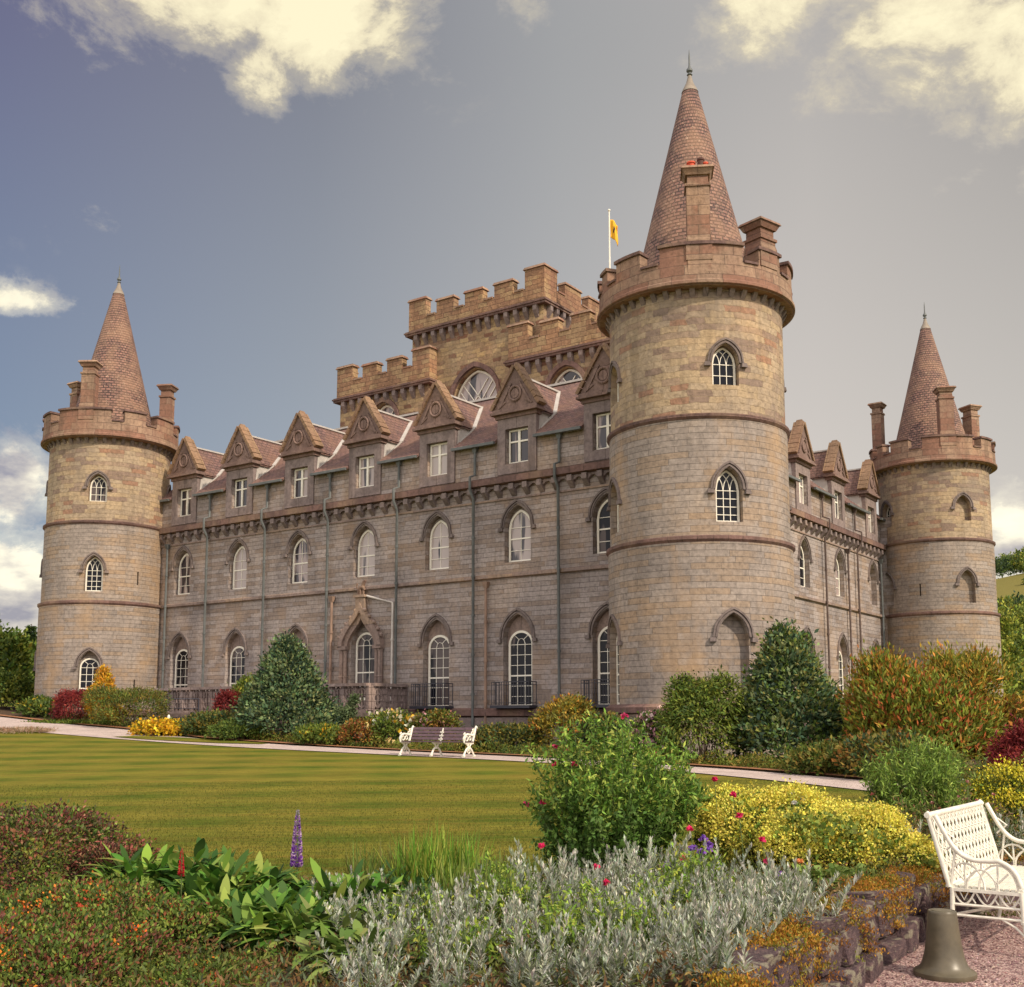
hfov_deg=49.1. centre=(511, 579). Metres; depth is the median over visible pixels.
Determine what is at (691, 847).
violet flower
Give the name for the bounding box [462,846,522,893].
green perennial
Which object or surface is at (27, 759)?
lawn
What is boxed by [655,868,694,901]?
silver artemisia
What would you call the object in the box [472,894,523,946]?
silver artemisia
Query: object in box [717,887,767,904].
broad leaved plant
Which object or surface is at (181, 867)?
red flower spike
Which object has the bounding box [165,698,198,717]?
handrail
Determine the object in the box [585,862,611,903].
silver artemisia
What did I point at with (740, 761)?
border planting
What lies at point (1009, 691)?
tree
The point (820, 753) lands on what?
shrub
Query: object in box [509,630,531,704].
window
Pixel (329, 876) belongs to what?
silver artemisia
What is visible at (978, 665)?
orange bush
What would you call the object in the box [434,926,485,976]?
silver artemisia
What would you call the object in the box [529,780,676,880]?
rose bush
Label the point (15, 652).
tree
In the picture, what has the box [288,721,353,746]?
shrub
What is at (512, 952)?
silver artemisia
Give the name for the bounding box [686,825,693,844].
pink flower
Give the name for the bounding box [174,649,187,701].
window
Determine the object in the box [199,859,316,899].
broad leaved plant
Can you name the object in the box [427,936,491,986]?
silver artemisia
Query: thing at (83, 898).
azalea
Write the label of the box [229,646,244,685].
window
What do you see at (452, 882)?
iris clump
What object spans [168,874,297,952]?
broad leaved plant
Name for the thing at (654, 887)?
silver artemisia
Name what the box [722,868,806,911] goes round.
silver artemisia
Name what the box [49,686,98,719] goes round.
japanese maple
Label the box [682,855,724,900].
silver artemisia
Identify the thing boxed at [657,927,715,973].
silver artemisia
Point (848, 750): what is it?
shrub
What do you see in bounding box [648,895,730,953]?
silver artemisia
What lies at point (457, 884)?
silver artemisia
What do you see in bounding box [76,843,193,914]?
broad leaved plant
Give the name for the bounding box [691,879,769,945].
silver artemisia
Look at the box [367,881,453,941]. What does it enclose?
green perennial
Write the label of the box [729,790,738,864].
pink flower
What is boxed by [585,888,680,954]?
green perennial
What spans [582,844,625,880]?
silver artemisia
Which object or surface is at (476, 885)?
silver artemisia
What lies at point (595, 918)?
silver artemisia
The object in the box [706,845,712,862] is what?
violet flower
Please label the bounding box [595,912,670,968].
silver artemisia
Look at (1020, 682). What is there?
tree
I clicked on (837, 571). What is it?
window
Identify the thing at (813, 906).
silver artemisia
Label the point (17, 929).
azalea
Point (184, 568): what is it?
window
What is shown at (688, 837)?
silver artemisia
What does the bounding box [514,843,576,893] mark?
silver artemisia
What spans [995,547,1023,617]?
hillside wood
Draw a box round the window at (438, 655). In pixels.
[428,635,448,705]
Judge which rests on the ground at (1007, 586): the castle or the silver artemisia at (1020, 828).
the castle
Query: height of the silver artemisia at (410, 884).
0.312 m
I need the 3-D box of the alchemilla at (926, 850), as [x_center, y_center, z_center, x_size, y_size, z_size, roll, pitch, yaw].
[3.236,2.361,9.709,1.022,0.460,1.049,-5,-9,35]
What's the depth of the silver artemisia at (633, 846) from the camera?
9.43 m
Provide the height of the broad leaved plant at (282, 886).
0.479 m
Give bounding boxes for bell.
[913,908,977,982]
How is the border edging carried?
on the border soil
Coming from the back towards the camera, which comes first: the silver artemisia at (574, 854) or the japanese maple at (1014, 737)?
the japanese maple at (1014, 737)
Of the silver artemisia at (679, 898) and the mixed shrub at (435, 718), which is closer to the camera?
the silver artemisia at (679, 898)
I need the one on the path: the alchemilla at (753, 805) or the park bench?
the park bench
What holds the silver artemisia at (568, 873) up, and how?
on the flower bed
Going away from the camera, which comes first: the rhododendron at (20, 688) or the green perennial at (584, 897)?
the green perennial at (584, 897)
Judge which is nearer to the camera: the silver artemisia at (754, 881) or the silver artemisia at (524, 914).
the silver artemisia at (524, 914)
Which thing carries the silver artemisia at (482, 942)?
on the flower bed
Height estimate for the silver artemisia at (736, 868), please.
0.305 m
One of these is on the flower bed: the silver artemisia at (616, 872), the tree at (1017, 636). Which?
the silver artemisia at (616, 872)
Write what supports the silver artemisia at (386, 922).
on the flower bed
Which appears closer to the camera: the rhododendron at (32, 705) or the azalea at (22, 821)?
the azalea at (22, 821)
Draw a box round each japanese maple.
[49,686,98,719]
[211,686,242,712]
[979,712,1023,772]
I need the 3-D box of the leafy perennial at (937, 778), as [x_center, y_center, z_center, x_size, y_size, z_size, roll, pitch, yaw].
[4.548,2.418,12.593,1.402,1.570,1.365,-5,-9,35]
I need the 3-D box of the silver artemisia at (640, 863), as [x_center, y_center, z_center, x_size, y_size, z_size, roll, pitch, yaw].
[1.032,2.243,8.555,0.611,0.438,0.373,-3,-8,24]
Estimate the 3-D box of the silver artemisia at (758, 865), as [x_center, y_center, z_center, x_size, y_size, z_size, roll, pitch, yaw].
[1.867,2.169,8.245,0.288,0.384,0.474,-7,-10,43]
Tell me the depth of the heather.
41.85 m
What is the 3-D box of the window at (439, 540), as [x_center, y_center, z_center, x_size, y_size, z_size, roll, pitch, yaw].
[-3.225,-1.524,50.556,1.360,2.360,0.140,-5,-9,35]
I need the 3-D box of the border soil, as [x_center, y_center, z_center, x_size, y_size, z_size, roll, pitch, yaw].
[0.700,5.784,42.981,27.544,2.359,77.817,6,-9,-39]
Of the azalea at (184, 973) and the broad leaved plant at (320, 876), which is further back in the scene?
the broad leaved plant at (320, 876)
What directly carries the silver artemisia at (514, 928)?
on the flower bed
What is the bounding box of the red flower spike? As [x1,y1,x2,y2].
[177,848,184,896]
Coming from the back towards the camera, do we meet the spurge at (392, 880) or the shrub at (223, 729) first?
the shrub at (223, 729)
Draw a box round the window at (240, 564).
[233,546,246,589]
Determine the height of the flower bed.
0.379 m
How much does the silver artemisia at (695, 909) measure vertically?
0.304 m
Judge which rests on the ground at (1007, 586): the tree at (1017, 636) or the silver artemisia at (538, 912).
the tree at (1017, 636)
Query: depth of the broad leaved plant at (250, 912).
6.91 m
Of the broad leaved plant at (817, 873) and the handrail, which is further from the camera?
the handrail
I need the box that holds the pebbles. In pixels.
[865,907,1023,986]
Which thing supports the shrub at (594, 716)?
on the border soil
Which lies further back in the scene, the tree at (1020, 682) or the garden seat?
the tree at (1020, 682)
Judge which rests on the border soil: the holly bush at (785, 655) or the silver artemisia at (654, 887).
the holly bush at (785, 655)
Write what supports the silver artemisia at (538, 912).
on the flower bed
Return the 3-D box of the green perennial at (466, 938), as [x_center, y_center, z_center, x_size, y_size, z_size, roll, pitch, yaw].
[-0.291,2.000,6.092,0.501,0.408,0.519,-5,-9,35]
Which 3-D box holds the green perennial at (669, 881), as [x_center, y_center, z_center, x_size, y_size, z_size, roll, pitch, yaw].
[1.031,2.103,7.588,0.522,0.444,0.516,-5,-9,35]
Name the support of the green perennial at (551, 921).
on the flower bed
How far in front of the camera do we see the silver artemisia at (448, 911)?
6.71 m
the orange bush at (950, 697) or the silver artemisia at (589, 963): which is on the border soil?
the orange bush at (950, 697)
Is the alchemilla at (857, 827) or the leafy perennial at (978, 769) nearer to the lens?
the alchemilla at (857, 827)
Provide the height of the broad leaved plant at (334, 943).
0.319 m
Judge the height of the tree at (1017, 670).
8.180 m
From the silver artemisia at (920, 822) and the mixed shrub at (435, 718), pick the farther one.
the mixed shrub at (435, 718)
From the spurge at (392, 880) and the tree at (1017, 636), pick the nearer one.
the spurge at (392, 880)
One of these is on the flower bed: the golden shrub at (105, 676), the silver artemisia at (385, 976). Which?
the silver artemisia at (385, 976)
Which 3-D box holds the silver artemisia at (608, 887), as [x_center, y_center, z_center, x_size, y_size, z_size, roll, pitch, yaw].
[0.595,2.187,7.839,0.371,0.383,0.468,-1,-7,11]
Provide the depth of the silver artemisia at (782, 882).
7.50 m
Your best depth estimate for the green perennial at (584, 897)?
7.08 m
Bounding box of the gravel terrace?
[865,910,1023,986]
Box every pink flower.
[538,842,545,883]
[539,799,546,863]
[603,878,610,884]
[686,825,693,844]
[711,776,719,859]
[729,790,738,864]
[735,812,744,877]
[758,836,766,866]
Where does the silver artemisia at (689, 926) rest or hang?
on the flower bed
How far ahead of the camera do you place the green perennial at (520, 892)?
7.66 m
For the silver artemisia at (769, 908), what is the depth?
6.39 m
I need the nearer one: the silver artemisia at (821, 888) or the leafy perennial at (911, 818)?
the silver artemisia at (821, 888)
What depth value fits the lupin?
8.70 m
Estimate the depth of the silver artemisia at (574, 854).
9.98 m
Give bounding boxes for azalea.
[0,795,160,895]
[0,870,235,984]
[0,906,188,986]
[61,833,133,881]
[87,947,309,986]
[126,715,201,736]
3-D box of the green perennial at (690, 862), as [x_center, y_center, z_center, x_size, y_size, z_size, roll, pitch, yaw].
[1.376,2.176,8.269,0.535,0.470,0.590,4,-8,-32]
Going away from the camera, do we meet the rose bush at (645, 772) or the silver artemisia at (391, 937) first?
the silver artemisia at (391, 937)
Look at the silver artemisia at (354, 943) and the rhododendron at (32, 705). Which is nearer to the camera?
the silver artemisia at (354, 943)
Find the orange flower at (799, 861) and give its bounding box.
[796,858,802,871]
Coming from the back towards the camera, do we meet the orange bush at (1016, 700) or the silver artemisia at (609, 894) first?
the orange bush at (1016, 700)
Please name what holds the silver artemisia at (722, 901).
on the flower bed
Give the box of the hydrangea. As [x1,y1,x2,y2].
[627,705,679,754]
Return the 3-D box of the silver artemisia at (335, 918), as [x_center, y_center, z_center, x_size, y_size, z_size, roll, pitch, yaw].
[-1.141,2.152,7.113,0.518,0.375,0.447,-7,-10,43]
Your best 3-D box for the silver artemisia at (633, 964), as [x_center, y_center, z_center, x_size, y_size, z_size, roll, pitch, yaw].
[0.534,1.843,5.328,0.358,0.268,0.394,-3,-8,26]
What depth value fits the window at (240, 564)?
58.27 m
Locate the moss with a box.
[690,852,1023,986]
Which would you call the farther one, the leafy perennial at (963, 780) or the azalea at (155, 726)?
the azalea at (155, 726)
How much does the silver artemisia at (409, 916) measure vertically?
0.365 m
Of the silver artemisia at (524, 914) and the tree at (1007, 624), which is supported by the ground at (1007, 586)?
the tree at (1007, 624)
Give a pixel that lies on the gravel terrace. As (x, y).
(1007, 967)
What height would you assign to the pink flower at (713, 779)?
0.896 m
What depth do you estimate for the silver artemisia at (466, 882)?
8.17 m
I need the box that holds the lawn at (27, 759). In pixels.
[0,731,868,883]
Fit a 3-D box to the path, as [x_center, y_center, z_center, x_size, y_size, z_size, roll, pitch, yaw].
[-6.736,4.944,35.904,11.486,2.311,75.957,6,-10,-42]
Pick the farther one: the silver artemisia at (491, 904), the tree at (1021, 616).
the tree at (1021, 616)
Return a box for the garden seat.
[924,799,1023,937]
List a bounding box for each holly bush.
[228,628,345,739]
[715,616,878,761]
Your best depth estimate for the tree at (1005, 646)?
148.80 m
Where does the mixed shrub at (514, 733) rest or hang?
on the border soil
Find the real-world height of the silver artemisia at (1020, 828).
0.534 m
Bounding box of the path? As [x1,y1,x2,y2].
[0,717,904,789]
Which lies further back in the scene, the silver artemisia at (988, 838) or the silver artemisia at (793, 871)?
the silver artemisia at (988, 838)
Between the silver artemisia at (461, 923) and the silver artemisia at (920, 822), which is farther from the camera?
the silver artemisia at (920, 822)
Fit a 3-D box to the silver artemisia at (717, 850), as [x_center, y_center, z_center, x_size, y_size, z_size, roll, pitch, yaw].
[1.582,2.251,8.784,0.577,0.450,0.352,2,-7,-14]
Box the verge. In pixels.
[113,736,262,743]
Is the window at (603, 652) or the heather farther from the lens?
the window at (603, 652)
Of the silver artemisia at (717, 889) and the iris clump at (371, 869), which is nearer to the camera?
the silver artemisia at (717, 889)
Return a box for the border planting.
[42,710,999,779]
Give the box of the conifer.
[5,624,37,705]
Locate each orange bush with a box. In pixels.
[826,661,1008,760]
[833,639,943,761]
[909,639,1023,762]
[964,686,1023,766]
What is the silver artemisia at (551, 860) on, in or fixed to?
on the flower bed
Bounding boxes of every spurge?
[376,859,421,896]
[396,874,442,917]
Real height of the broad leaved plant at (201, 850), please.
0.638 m
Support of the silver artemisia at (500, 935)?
on the flower bed
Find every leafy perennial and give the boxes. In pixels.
[853,725,983,836]
[858,788,940,837]
[909,778,1020,854]
[923,751,1021,804]
[952,762,1004,819]
[986,755,1023,830]
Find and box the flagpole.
[608,209,617,267]
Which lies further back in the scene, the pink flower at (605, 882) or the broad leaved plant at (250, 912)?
the pink flower at (605, 882)
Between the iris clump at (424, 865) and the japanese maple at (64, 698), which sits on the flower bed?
the iris clump at (424, 865)
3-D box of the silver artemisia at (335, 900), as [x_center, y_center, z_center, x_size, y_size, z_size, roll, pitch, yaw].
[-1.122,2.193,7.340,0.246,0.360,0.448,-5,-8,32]
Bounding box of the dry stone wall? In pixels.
[704,860,1023,986]
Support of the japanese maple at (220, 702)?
on the border soil
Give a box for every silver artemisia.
[310,870,343,895]
[311,873,374,909]
[315,887,360,914]
[315,917,405,986]
[316,887,357,930]
[335,865,390,908]
[342,936,432,986]
[343,898,414,947]
[348,937,397,979]
[353,885,409,918]
[361,883,414,923]
[366,906,409,969]
[374,898,422,927]
[383,889,479,942]
[395,877,434,906]
[417,872,471,920]
[420,901,494,983]
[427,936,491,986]
[429,890,481,943]
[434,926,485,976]
[435,880,498,929]
[446,864,483,904]
[452,913,484,954]
[464,869,523,909]
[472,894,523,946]
[486,908,536,959]
[488,886,530,922]
[490,837,580,898]
[497,943,551,982]
[502,923,601,986]
[503,911,560,968]
[508,891,536,937]
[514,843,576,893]
[515,862,585,915]
[515,890,594,954]
[520,866,563,916]
[528,890,597,922]
[533,912,636,986]
[546,866,613,899]
[551,912,609,969]
[551,918,633,986]
[557,839,617,873]
[558,861,587,880]
[571,901,614,939]
[572,864,625,905]
[581,838,639,880]
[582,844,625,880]
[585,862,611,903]
[594,934,669,986]
[595,886,659,909]
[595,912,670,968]
[598,897,638,931]
[602,876,674,936]
[603,848,653,879]
[604,836,663,871]
[606,848,656,906]
[607,854,656,895]
[610,879,671,919]
[613,846,680,895]
[622,832,691,877]
[623,930,676,983]
[627,907,668,964]
[628,894,706,938]
[647,872,698,912]
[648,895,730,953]
[651,895,755,986]
[653,889,706,934]
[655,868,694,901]
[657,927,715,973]
[666,847,727,876]
[669,903,741,958]
[682,837,751,889]
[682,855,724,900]
[683,888,716,927]
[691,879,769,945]
[694,869,748,904]
[703,864,746,887]
[707,881,782,945]
[711,887,742,923]
[712,881,750,918]
[716,870,768,898]
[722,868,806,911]
[731,895,773,930]
[734,849,786,888]
[734,864,827,935]
[742,884,791,917]
[752,867,798,892]
[760,848,862,920]
[763,857,827,906]
[770,872,814,903]
[888,818,944,841]
[943,821,1005,855]
[954,808,1023,855]
[996,807,1023,852]
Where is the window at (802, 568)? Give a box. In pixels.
[800,547,804,586]
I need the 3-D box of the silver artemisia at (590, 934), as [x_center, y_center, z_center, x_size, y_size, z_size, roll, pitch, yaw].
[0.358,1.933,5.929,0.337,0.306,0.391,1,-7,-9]
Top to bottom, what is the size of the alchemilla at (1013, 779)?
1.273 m
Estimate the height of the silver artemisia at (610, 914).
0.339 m
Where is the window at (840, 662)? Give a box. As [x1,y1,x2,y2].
[838,651,843,705]
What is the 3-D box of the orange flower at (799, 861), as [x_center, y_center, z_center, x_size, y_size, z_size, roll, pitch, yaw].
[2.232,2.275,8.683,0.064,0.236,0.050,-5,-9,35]
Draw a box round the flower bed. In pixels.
[6,860,1011,986]
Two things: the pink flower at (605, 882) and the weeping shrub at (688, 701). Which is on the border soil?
the weeping shrub at (688, 701)
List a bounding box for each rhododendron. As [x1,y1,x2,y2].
[0,667,34,708]
[10,692,55,717]
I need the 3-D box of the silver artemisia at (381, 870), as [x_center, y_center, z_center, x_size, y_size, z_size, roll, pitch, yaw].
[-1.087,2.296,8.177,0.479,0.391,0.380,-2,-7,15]
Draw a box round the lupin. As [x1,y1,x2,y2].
[290,809,302,877]
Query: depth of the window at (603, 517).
45.71 m
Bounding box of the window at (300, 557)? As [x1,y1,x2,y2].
[292,538,307,583]
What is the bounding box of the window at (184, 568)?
[178,553,190,594]
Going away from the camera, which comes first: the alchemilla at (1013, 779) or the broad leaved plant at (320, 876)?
the broad leaved plant at (320, 876)
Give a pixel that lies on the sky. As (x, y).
(271, 186)
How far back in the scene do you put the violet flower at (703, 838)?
9.10 m
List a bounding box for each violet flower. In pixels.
[688,845,696,856]
[698,834,708,862]
[703,840,713,846]
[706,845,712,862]
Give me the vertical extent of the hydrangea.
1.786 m
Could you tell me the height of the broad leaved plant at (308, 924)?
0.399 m
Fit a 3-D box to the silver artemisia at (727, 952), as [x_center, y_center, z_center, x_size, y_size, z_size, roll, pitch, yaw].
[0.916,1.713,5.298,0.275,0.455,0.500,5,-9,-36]
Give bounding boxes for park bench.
[398,725,477,757]
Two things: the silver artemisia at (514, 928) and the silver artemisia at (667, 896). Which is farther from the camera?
the silver artemisia at (667, 896)
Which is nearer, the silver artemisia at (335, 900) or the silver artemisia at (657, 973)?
the silver artemisia at (657, 973)
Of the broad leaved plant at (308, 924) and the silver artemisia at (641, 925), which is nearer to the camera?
the silver artemisia at (641, 925)
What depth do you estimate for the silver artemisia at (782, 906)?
6.53 m
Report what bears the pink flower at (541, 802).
on the flower bed
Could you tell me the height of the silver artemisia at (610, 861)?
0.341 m
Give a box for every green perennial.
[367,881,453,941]
[410,906,505,977]
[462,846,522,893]
[469,863,550,926]
[501,894,594,966]
[543,867,636,929]
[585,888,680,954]
[626,856,702,910]
[666,842,735,895]
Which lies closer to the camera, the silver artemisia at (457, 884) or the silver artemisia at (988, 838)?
the silver artemisia at (457, 884)
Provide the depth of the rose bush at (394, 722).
41.90 m
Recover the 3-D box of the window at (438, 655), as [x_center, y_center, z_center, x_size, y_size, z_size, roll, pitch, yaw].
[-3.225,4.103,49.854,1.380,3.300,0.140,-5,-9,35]
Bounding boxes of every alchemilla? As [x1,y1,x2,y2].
[687,777,832,868]
[749,795,921,871]
[826,829,944,873]
[953,755,1023,854]
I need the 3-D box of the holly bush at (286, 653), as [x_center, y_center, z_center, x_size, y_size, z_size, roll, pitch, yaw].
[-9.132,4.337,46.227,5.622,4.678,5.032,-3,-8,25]
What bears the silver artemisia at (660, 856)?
on the flower bed
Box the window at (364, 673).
[355,632,373,699]
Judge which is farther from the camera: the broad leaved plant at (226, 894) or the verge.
the verge
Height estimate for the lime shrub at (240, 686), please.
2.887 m
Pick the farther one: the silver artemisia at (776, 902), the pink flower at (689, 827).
the pink flower at (689, 827)
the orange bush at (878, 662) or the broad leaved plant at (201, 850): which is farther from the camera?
the orange bush at (878, 662)
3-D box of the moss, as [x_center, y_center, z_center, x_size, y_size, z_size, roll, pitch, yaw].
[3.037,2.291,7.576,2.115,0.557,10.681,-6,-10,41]
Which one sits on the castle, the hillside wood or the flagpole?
the flagpole
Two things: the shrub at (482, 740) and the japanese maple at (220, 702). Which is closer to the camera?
the shrub at (482, 740)
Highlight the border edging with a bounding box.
[0,714,879,777]
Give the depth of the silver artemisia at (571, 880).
7.52 m
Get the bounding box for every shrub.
[77,682,174,724]
[84,663,128,721]
[175,706,238,736]
[204,715,270,741]
[226,671,254,710]
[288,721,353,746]
[334,691,363,723]
[402,708,464,746]
[454,721,550,751]
[455,726,495,751]
[522,690,598,746]
[571,710,630,751]
[650,664,753,766]
[779,735,870,778]
[831,724,940,776]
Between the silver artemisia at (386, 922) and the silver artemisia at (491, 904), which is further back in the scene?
the silver artemisia at (491, 904)
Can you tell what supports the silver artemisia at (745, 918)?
on the flower bed
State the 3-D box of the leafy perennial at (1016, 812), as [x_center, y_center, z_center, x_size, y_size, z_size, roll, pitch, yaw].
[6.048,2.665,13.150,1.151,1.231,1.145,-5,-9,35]
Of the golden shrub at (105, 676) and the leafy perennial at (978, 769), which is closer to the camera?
the leafy perennial at (978, 769)
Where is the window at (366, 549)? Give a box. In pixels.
[358,530,374,576]
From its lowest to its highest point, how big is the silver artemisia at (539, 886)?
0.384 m
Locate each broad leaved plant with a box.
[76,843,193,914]
[132,837,251,895]
[164,847,297,906]
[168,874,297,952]
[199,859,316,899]
[202,886,350,956]
[256,879,361,916]
[280,894,396,954]
[287,857,414,919]
[289,919,421,982]
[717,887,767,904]
[789,862,877,890]
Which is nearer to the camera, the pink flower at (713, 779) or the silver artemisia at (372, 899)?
the silver artemisia at (372, 899)
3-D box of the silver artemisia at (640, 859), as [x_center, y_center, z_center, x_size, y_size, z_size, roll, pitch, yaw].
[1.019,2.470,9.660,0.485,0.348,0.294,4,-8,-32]
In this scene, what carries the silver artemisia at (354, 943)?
on the flower bed
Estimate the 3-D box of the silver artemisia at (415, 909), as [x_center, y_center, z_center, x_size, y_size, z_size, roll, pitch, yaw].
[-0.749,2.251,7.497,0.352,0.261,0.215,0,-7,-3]
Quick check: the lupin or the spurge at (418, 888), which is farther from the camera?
the lupin
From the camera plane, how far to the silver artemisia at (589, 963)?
5.24 m
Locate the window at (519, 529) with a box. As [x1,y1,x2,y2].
[509,510,530,561]
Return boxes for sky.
[0,0,1023,632]
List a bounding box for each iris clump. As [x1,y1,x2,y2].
[335,839,412,883]
[370,819,495,893]
[419,849,530,913]
[476,844,526,886]
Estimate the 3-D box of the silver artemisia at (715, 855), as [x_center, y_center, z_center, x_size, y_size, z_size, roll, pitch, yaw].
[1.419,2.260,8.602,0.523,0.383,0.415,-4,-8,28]
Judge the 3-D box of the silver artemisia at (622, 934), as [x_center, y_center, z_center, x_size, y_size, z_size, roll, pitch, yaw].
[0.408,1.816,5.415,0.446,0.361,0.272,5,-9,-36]
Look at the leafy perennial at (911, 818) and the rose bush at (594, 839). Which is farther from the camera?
the leafy perennial at (911, 818)
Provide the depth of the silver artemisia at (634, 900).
6.71 m
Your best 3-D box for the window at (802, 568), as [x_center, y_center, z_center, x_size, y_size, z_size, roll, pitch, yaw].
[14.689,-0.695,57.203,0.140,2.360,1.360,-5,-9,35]
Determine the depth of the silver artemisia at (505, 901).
7.44 m
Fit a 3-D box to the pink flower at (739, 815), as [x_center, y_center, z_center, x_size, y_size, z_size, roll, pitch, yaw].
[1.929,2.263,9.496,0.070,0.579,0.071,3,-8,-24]
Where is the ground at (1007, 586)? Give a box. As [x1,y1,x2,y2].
[0,573,1023,790]
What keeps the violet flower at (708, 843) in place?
on the flower bed
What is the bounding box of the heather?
[335,717,384,747]
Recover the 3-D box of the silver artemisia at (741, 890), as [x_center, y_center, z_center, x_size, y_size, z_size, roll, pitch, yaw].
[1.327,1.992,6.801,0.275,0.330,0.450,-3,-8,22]
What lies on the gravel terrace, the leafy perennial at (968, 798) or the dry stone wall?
the dry stone wall
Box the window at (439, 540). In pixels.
[429,520,448,569]
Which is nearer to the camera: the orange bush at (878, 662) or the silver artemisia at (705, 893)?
the silver artemisia at (705, 893)
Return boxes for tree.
[0,622,34,701]
[10,638,36,698]
[1000,610,1023,653]
[1001,637,1023,668]
[1002,657,1023,688]
[1003,627,1023,666]
[1003,680,1017,697]
[1006,605,1023,636]
[1010,672,1023,695]
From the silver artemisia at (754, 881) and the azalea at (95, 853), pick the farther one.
the azalea at (95, 853)
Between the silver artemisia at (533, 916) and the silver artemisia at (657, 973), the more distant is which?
the silver artemisia at (533, 916)
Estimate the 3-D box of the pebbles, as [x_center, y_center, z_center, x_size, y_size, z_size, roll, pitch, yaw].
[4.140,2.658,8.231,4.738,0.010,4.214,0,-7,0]
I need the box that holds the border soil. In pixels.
[0,707,1023,782]
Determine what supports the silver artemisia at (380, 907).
on the flower bed
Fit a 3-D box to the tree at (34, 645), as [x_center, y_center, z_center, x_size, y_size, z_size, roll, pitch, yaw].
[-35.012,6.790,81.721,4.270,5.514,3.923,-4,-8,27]
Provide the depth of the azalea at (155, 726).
47.51 m
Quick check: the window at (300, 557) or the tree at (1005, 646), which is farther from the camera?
the tree at (1005, 646)
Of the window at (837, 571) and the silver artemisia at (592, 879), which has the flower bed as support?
the silver artemisia at (592, 879)
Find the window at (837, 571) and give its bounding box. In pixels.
[835,559,839,595]
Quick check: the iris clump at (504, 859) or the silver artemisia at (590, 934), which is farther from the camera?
the iris clump at (504, 859)
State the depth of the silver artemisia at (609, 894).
7.43 m
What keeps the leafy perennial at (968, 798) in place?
on the flower bed
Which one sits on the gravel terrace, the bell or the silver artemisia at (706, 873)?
the bell
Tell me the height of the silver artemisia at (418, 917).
0.346 m
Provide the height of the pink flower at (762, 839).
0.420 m
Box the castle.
[33,53,1003,757]
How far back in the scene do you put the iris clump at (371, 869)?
9.36 m
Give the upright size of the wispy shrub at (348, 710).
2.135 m
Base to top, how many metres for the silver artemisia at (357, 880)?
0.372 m
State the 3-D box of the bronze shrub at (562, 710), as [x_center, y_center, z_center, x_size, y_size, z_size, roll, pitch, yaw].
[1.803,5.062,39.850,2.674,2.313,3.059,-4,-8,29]
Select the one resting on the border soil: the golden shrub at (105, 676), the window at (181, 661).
the golden shrub at (105, 676)
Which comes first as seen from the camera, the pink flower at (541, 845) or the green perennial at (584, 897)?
the green perennial at (584, 897)
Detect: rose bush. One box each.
[358,707,414,745]
[520,702,713,869]
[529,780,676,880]
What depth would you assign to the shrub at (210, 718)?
47.05 m
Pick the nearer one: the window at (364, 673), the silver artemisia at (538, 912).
the silver artemisia at (538, 912)
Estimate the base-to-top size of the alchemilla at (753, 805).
0.986 m
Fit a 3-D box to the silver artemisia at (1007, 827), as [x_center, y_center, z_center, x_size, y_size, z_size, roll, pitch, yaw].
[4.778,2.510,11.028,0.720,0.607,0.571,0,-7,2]
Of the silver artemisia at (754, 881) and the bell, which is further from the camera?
the silver artemisia at (754, 881)
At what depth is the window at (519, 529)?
48.09 m
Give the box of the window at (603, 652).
[598,626,609,703]
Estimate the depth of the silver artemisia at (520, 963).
5.29 m
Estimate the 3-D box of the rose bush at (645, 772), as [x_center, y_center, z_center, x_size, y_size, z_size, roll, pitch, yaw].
[0.934,1.986,10.409,1.722,1.694,1.770,1,-7,-10]
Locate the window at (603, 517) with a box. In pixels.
[597,499,609,553]
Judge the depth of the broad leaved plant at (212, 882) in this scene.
8.04 m
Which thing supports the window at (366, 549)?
in the castle
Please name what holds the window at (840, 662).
in the castle
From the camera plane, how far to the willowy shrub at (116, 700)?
52.45 m

